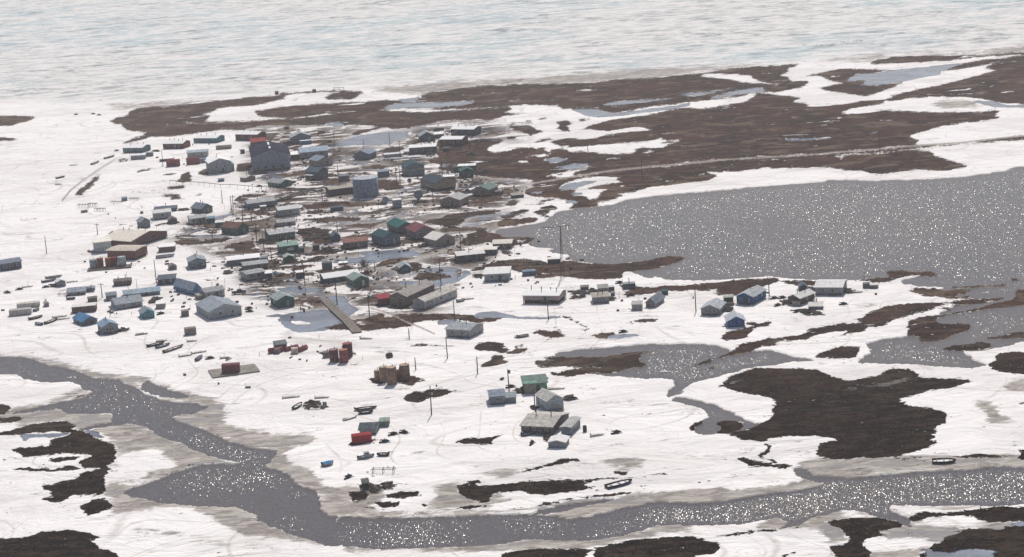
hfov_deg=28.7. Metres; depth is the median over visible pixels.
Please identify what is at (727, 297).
shed
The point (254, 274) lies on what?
house
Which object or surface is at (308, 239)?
drum pile
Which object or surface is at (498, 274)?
house
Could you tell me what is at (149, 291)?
house
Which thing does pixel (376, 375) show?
storage tank
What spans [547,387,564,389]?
sled
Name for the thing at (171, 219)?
shed
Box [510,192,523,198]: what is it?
shed
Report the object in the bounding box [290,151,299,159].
annex
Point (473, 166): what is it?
house
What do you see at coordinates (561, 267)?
antenna mast
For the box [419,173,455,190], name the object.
house
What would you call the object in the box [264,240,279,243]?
wood pile
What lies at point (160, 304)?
shed
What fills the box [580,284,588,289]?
shed
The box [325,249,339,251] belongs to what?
wood pile
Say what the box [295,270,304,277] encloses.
shed
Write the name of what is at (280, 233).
house
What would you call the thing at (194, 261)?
house
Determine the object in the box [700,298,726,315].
house
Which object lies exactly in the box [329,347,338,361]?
storage tank
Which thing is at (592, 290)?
wood pile
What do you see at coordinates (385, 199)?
satellite dish
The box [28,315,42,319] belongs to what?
boat
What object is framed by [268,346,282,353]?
horizontal tank
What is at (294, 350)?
utility box
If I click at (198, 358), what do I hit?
boat
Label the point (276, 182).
house
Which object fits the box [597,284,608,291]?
shed
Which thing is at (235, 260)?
house
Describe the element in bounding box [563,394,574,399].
wood pile
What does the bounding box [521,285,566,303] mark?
house
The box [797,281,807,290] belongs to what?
shed
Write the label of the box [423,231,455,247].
house
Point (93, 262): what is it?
storage tank
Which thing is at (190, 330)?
shipping container
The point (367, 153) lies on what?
house
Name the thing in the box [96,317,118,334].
house
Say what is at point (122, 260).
storage tank
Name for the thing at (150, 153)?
shed
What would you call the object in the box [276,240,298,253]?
house
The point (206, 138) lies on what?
house
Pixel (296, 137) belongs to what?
house
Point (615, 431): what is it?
snowmobile
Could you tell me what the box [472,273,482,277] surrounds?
wood pile
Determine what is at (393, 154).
shelter
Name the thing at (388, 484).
wood pile
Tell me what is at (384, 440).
snowmobile
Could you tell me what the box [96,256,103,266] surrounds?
storage tank
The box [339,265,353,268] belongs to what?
wood pile
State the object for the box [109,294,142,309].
house
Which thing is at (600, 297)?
house
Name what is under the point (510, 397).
shed
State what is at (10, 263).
house
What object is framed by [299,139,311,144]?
shipping container
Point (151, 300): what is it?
drum pile
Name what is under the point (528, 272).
shed
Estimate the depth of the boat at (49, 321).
719.07 m
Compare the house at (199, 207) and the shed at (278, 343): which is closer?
the shed at (278, 343)
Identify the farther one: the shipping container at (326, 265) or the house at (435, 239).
the house at (435, 239)
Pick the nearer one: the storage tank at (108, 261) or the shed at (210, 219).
the storage tank at (108, 261)
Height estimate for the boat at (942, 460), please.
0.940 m
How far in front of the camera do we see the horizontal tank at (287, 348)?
654.66 m
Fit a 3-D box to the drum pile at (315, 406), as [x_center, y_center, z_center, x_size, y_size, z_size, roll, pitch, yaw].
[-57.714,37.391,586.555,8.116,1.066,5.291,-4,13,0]
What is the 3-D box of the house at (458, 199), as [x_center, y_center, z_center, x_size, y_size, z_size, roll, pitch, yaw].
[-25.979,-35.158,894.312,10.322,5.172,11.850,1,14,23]
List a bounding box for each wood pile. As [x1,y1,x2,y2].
[176,208,188,210]
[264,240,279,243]
[303,399,320,405]
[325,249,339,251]
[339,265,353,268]
[366,483,380,491]
[378,481,396,488]
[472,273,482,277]
[512,388,524,393]
[530,261,543,265]
[543,434,552,440]
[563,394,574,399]
[586,287,597,291]
[722,307,734,311]
[790,308,806,312]
[802,310,824,315]
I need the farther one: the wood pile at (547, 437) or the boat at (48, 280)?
the boat at (48, 280)
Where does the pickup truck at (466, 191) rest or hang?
on the ground
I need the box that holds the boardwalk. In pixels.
[320,298,361,332]
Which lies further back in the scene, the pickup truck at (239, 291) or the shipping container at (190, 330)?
the pickup truck at (239, 291)
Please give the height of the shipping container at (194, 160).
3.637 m
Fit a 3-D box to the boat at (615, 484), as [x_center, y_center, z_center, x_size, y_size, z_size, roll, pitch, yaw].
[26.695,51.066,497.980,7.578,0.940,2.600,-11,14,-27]
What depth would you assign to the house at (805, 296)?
669.54 m
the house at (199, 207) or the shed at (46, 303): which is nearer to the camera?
the shed at (46, 303)
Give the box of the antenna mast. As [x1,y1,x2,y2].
[543,225,569,277]
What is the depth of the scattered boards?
802.11 m
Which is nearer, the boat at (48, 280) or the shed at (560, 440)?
the shed at (560, 440)
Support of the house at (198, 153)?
on the ground
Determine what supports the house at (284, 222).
on the ground
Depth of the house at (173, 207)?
928.92 m
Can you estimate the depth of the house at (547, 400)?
566.61 m
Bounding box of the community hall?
[249,141,290,171]
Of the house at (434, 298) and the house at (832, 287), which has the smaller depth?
the house at (832, 287)
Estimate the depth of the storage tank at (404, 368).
608.99 m
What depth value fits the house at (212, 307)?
709.29 m
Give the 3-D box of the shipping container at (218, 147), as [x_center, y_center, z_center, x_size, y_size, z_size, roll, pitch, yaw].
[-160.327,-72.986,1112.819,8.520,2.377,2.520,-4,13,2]
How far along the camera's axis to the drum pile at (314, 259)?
793.75 m
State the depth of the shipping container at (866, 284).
684.98 m
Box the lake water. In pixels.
[0,167,1023,549]
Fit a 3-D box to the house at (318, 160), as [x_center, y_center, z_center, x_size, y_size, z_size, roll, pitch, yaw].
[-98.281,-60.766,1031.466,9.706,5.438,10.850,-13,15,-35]
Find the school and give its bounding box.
[105,227,167,245]
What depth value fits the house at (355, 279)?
742.37 m
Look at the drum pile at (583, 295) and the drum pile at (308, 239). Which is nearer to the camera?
the drum pile at (583, 295)
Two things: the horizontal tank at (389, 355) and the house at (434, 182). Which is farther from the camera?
the house at (434, 182)
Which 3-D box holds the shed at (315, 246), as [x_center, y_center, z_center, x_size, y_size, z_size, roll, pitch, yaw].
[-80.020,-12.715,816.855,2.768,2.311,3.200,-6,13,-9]
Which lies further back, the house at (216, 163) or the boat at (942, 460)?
the house at (216, 163)
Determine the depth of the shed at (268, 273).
766.19 m
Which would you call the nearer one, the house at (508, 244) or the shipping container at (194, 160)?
the house at (508, 244)
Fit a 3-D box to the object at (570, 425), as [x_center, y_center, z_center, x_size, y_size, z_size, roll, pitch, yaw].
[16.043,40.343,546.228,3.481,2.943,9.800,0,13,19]
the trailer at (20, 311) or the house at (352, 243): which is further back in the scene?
the house at (352, 243)
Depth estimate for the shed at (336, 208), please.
899.01 m
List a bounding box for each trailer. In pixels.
[9,307,31,316]
[16,301,39,307]
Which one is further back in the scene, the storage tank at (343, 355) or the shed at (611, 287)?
the shed at (611, 287)
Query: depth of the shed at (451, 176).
961.38 m
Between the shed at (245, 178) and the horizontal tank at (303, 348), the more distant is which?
the shed at (245, 178)
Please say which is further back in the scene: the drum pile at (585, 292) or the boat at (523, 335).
the drum pile at (585, 292)
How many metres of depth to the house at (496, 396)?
575.91 m
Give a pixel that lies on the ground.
(694, 96)
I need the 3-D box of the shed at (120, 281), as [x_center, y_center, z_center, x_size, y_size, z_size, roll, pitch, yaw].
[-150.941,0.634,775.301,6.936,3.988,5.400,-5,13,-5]
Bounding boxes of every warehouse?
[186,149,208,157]
[298,145,328,158]
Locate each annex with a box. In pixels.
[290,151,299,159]
[376,293,389,305]
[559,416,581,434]
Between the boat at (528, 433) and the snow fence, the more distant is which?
the snow fence
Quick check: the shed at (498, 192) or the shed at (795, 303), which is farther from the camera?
the shed at (498, 192)
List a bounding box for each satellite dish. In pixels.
[382,196,388,207]
[414,190,422,198]
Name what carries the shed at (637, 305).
on the ground
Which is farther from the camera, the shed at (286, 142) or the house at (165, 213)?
the shed at (286, 142)
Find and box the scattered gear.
[45,129,876,386]
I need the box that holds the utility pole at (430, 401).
[428,386,431,414]
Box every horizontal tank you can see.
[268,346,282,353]
[284,344,298,351]
[298,344,307,351]
[386,352,392,358]
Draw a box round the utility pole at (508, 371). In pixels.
[507,369,509,390]
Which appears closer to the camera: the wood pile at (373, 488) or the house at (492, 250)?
the wood pile at (373, 488)
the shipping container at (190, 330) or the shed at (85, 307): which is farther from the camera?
the shed at (85, 307)
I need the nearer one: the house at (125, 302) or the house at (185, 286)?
the house at (125, 302)
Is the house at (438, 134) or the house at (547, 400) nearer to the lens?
the house at (547, 400)
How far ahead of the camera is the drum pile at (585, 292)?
706.07 m
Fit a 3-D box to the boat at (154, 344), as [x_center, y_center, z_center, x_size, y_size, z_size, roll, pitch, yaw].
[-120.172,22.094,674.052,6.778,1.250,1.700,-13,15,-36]
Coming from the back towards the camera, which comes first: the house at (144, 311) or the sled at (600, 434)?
the house at (144, 311)
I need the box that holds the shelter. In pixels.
[384,152,401,157]
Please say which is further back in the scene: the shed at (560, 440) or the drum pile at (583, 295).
the drum pile at (583, 295)
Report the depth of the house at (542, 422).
546.88 m
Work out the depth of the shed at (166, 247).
833.02 m
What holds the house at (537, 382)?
on the ground
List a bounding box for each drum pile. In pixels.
[116,327,130,331]
[148,298,156,302]
[222,270,232,274]
[295,230,310,233]
[302,237,314,241]
[302,402,328,409]
[307,257,320,261]
[413,200,427,203]
[569,293,586,298]
[575,290,590,294]
[725,302,736,306]
[779,299,789,304]
[844,288,855,293]
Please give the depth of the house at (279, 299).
717.45 m
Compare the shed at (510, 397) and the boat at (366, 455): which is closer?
the boat at (366, 455)
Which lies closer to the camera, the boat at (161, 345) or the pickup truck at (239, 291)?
the boat at (161, 345)
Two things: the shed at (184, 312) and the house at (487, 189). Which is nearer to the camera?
the shed at (184, 312)
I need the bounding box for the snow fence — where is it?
[62,158,127,201]
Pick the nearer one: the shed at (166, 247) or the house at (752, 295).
the house at (752, 295)
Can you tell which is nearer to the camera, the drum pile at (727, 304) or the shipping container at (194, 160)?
the drum pile at (727, 304)
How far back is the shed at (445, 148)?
1047.55 m
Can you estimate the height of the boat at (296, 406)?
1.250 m
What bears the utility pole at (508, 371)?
on the ground
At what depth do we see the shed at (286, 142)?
1110.84 m
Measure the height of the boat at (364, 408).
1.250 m
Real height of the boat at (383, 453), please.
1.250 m
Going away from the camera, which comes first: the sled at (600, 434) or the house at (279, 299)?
the sled at (600, 434)
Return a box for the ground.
[0,0,1023,556]
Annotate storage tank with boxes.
[89,258,96,267]
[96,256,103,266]
[105,256,112,266]
[111,255,117,265]
[117,255,125,265]
[322,349,328,357]
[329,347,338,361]
[338,348,348,362]
[342,341,352,356]
[352,175,378,198]
[374,367,379,380]
[379,364,386,382]
[386,365,397,384]
[396,369,399,379]
[399,362,409,379]
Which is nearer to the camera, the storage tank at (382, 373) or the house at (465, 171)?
the storage tank at (382, 373)
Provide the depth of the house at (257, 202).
922.11 m
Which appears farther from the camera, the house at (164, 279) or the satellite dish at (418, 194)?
the satellite dish at (418, 194)
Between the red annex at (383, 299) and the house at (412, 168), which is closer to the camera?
the red annex at (383, 299)
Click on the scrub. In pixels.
(610, 371)
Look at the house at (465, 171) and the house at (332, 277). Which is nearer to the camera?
the house at (332, 277)
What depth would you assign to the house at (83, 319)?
712.03 m
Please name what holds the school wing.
on the ground
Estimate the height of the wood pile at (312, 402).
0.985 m
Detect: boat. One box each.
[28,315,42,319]
[41,278,55,282]
[43,318,56,324]
[45,275,61,278]
[146,341,163,346]
[155,342,169,348]
[156,254,174,258]
[162,344,182,352]
[194,354,202,360]
[291,402,301,409]
[321,460,332,466]
[342,415,356,420]
[354,406,376,410]
[357,410,372,414]
[357,451,374,459]
[377,451,389,455]
[516,334,528,337]
[520,431,532,435]
[604,479,631,488]
[932,458,955,463]
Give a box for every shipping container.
[166,159,179,166]
[184,326,196,335]
[186,157,199,164]
[216,144,231,149]
[221,362,239,373]
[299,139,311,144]
[322,261,331,269]
[351,431,371,443]
[863,282,869,287]
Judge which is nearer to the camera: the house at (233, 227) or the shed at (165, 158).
the house at (233, 227)
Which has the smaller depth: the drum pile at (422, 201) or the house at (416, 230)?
the house at (416, 230)
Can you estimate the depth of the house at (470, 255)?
773.13 m
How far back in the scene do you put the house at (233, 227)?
861.16 m
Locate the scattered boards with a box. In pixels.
[1,125,892,393]
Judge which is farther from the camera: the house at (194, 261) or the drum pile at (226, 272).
the house at (194, 261)
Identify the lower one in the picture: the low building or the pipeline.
the low building
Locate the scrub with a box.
[0,163,1023,556]
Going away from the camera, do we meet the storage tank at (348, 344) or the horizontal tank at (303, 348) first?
the storage tank at (348, 344)
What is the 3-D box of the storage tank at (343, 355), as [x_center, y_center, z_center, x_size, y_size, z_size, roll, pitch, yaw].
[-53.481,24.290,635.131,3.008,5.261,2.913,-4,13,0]
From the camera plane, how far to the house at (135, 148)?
1122.99 m
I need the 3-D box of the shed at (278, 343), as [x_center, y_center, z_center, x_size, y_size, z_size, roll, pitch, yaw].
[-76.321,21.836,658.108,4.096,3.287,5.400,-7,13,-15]
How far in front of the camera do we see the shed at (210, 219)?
890.93 m
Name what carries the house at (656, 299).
on the ground
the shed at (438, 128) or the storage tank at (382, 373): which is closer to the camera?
the storage tank at (382, 373)
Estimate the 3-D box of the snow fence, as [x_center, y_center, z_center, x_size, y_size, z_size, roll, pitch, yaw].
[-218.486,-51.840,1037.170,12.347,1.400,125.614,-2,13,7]
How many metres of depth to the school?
854.78 m
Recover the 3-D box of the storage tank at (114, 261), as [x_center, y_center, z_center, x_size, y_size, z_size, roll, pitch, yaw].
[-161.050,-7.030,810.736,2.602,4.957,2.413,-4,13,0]
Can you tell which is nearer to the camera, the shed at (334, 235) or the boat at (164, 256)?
the boat at (164, 256)
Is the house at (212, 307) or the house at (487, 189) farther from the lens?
the house at (487, 189)
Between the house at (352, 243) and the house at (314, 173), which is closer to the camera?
the house at (352, 243)
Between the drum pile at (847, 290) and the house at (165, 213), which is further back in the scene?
the house at (165, 213)
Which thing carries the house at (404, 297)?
on the ground
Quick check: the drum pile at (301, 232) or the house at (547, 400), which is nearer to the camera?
the house at (547, 400)
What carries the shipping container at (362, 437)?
on the ground
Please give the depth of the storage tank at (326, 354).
642.27 m
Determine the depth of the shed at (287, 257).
795.18 m
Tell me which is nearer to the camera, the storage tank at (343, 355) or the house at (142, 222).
the storage tank at (343, 355)
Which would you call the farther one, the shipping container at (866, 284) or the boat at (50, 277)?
the boat at (50, 277)
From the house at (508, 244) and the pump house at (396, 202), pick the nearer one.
the house at (508, 244)
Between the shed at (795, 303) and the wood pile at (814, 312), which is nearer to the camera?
the wood pile at (814, 312)
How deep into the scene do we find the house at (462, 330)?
657.66 m
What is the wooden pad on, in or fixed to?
on the ground
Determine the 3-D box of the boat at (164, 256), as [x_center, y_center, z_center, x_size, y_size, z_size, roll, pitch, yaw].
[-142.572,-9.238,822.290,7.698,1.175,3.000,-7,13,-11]
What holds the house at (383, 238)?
on the ground
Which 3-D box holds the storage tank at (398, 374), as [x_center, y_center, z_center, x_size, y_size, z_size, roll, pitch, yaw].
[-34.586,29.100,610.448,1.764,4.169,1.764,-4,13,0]
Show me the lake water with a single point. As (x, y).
(962, 231)
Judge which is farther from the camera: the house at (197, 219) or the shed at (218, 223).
the house at (197, 219)
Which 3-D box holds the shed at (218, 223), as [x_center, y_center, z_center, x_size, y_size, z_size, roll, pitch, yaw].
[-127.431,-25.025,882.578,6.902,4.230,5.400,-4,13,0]
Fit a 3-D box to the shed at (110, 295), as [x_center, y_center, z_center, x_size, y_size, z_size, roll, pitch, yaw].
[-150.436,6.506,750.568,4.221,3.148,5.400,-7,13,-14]
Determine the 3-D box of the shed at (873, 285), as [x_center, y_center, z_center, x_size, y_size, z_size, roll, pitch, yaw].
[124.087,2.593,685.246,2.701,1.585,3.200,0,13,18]
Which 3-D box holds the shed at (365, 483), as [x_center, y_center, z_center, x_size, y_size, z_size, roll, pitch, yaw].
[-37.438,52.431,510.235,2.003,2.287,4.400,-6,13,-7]
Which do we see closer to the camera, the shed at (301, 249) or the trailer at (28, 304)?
the trailer at (28, 304)
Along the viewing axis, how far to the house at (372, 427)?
555.91 m
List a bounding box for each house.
[0,257,21,270]
[66,286,87,295]
[72,312,97,325]
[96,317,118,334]
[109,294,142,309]
[122,142,150,152]
[122,286,160,295]
[136,216,150,228]
[138,305,155,318]
[151,208,171,219]
[154,203,177,210]
[157,273,176,284]
[162,138,190,148]
[172,278,200,294]
[186,251,206,268]
[187,214,206,223]
[190,200,213,213]
[193,133,224,142]
[194,285,225,299]
[195,296,242,319]
[205,154,234,173]
[220,220,249,234]
[225,252,259,265]
[234,131,265,140]
[239,267,264,280]
[240,259,268,269]
[244,197,275,208]
[249,137,265,146]
[264,225,295,240]
[267,178,291,187]
[269,291,295,308]
[274,216,295,226]
[275,203,299,216]
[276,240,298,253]
[289,129,310,143]
[304,165,328,179]
[308,155,333,166]
[318,269,359,283]
[342,236,367,248]
[345,272,368,287]
[354,148,375,159]
[358,422,379,433]
[370,228,400,247]
[386,217,410,233]
[388,279,435,307]
[392,198,401,207]
[397,260,410,272]
[401,160,424,175]
[405,221,435,239]
[408,141,437,154]
[412,285,457,309]
[417,130,434,141]
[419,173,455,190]
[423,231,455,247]
[433,130,443,137]
[439,133,468,145]
[439,192,469,206]
[444,320,484,338]
[451,123,481,135]
[454,248,485,261]
[458,162,476,170]
[458,166,473,177]
[472,182,498,196]
[482,246,498,255]
[483,266,511,281]
[487,388,505,404]
[492,239,513,249]
[519,411,568,435]
[520,374,547,393]
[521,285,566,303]
[535,388,564,410]
[590,290,609,303]
[645,291,664,306]
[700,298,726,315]
[724,311,745,327]
[736,285,766,305]
[788,288,815,304]
[814,279,847,295]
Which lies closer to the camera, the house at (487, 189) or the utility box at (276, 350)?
the utility box at (276, 350)
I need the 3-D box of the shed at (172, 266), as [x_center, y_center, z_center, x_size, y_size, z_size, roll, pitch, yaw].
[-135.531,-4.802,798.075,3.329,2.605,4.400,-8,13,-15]
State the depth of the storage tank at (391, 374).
604.43 m
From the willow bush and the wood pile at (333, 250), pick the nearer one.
the willow bush
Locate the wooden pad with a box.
[208,363,259,377]
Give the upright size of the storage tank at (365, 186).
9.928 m
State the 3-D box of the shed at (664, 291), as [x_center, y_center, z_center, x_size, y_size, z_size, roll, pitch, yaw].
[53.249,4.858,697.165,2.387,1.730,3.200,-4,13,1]
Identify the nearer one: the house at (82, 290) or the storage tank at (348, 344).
the storage tank at (348, 344)
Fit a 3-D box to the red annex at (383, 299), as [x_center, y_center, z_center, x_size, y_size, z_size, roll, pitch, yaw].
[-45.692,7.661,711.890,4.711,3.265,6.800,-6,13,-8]
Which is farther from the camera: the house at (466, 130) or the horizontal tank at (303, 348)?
the house at (466, 130)
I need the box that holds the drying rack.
[370,466,394,473]
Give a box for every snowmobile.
[379,439,388,442]
[388,431,397,435]
[611,429,622,433]
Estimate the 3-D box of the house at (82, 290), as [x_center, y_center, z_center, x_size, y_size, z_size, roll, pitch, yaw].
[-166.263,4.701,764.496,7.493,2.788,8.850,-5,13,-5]
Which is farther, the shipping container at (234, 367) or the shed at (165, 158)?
the shed at (165, 158)
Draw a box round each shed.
[43,300,49,306]
[54,278,65,286]
[71,302,96,313]
[86,285,94,291]
[87,296,97,302]
[105,291,116,300]
[113,276,131,285]
[130,153,145,159]
[145,151,153,155]
[155,300,165,308]
[158,242,175,251]
[159,157,173,161]
[167,215,177,223]
[167,262,176,269]
[181,309,188,316]
[206,216,214,223]
[215,219,231,226]
[239,172,255,181]
[259,205,265,209]
[264,269,271,278]
[272,339,286,349]
[282,253,293,262]
[283,139,290,144]
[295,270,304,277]
[298,246,303,252]
[312,244,319,249]
[330,205,343,211]
[330,230,340,240]
[338,173,349,181]
[338,261,347,264]
[361,478,368,489]
[377,169,389,176]
[378,417,389,426]
[434,127,443,130]
[442,146,449,151]
[442,174,454,178]
[452,165,458,171]
[495,190,502,194]
[504,391,516,402]
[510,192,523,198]
[522,269,535,275]
[547,257,559,262]
[547,434,569,447]
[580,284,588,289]
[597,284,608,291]
[608,285,614,290]
[622,278,635,288]
[631,300,642,309]
[661,289,667,294]
[723,294,733,301]
[792,300,799,305]
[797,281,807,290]
[808,298,823,308]
[870,283,878,288]
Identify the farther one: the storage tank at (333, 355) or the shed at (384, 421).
the storage tank at (333, 355)
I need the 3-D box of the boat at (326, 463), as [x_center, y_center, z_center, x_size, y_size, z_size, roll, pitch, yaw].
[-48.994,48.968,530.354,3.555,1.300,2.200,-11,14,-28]
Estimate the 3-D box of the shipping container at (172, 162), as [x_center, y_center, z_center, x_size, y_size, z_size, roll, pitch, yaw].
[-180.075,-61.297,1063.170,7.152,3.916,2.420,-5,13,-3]
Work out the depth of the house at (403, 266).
760.50 m
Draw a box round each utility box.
[274,348,279,353]
[291,347,297,353]
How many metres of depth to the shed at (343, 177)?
977.73 m
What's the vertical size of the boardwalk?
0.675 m
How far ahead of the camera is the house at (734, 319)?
644.88 m
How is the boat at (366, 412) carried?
on the ground
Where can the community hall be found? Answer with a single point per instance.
(269, 156)
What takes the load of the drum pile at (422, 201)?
on the ground
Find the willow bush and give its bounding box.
[359,259,370,266]
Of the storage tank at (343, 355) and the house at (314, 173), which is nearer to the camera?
the storage tank at (343, 355)
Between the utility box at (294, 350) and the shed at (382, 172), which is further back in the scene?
the shed at (382, 172)
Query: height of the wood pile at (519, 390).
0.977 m
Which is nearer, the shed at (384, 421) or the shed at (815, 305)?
the shed at (384, 421)
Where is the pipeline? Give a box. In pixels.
[169,180,321,193]
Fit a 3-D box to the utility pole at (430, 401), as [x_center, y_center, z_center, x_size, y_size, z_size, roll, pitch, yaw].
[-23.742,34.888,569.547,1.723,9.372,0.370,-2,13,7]
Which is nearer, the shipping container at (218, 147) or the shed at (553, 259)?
the shed at (553, 259)
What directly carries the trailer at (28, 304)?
on the ground
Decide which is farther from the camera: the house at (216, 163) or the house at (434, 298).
the house at (216, 163)
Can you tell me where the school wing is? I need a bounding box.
[105,245,147,259]
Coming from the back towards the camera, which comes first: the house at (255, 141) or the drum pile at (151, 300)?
the house at (255, 141)
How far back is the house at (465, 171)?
964.28 m
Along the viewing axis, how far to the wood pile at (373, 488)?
507.57 m
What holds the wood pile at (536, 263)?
on the ground
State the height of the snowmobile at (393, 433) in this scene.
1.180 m
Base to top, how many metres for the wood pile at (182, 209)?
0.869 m
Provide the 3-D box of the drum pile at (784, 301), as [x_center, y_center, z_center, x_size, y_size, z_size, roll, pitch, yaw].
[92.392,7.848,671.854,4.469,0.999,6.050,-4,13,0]
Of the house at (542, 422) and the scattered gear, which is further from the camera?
the scattered gear
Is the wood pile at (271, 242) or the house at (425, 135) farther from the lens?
the house at (425, 135)
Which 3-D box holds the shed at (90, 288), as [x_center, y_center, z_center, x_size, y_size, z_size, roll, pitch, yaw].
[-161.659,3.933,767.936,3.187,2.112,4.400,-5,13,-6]
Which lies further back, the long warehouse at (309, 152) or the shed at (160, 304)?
the long warehouse at (309, 152)
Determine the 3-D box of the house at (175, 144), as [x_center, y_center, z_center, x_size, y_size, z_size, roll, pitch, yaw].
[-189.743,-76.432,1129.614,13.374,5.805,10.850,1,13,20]
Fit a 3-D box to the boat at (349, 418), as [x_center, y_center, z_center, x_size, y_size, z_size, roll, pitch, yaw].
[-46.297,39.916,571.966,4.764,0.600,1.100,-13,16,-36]
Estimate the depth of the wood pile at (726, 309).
667.22 m
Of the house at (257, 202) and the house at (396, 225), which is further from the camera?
the house at (257, 202)
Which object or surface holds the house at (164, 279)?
on the ground
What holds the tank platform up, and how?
on the ground
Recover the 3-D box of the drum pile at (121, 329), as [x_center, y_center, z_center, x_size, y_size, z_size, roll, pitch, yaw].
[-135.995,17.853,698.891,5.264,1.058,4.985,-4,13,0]
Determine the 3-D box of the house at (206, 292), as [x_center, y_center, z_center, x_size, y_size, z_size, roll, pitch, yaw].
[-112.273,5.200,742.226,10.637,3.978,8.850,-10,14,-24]
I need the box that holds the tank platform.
[82,264,135,271]
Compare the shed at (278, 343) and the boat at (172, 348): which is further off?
the boat at (172, 348)
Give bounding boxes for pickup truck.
[232,289,245,294]
[255,238,267,243]
[461,189,471,193]
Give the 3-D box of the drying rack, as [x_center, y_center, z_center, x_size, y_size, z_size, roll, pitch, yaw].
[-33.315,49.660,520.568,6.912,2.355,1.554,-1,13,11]
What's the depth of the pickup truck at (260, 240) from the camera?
837.26 m
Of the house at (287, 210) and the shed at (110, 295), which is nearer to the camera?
the shed at (110, 295)
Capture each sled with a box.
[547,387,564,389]
[590,433,603,436]
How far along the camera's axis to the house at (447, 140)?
1066.99 m
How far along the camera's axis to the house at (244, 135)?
1139.44 m
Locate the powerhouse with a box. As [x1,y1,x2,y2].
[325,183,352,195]
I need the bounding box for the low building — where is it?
[92,236,111,252]
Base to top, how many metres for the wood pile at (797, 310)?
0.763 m

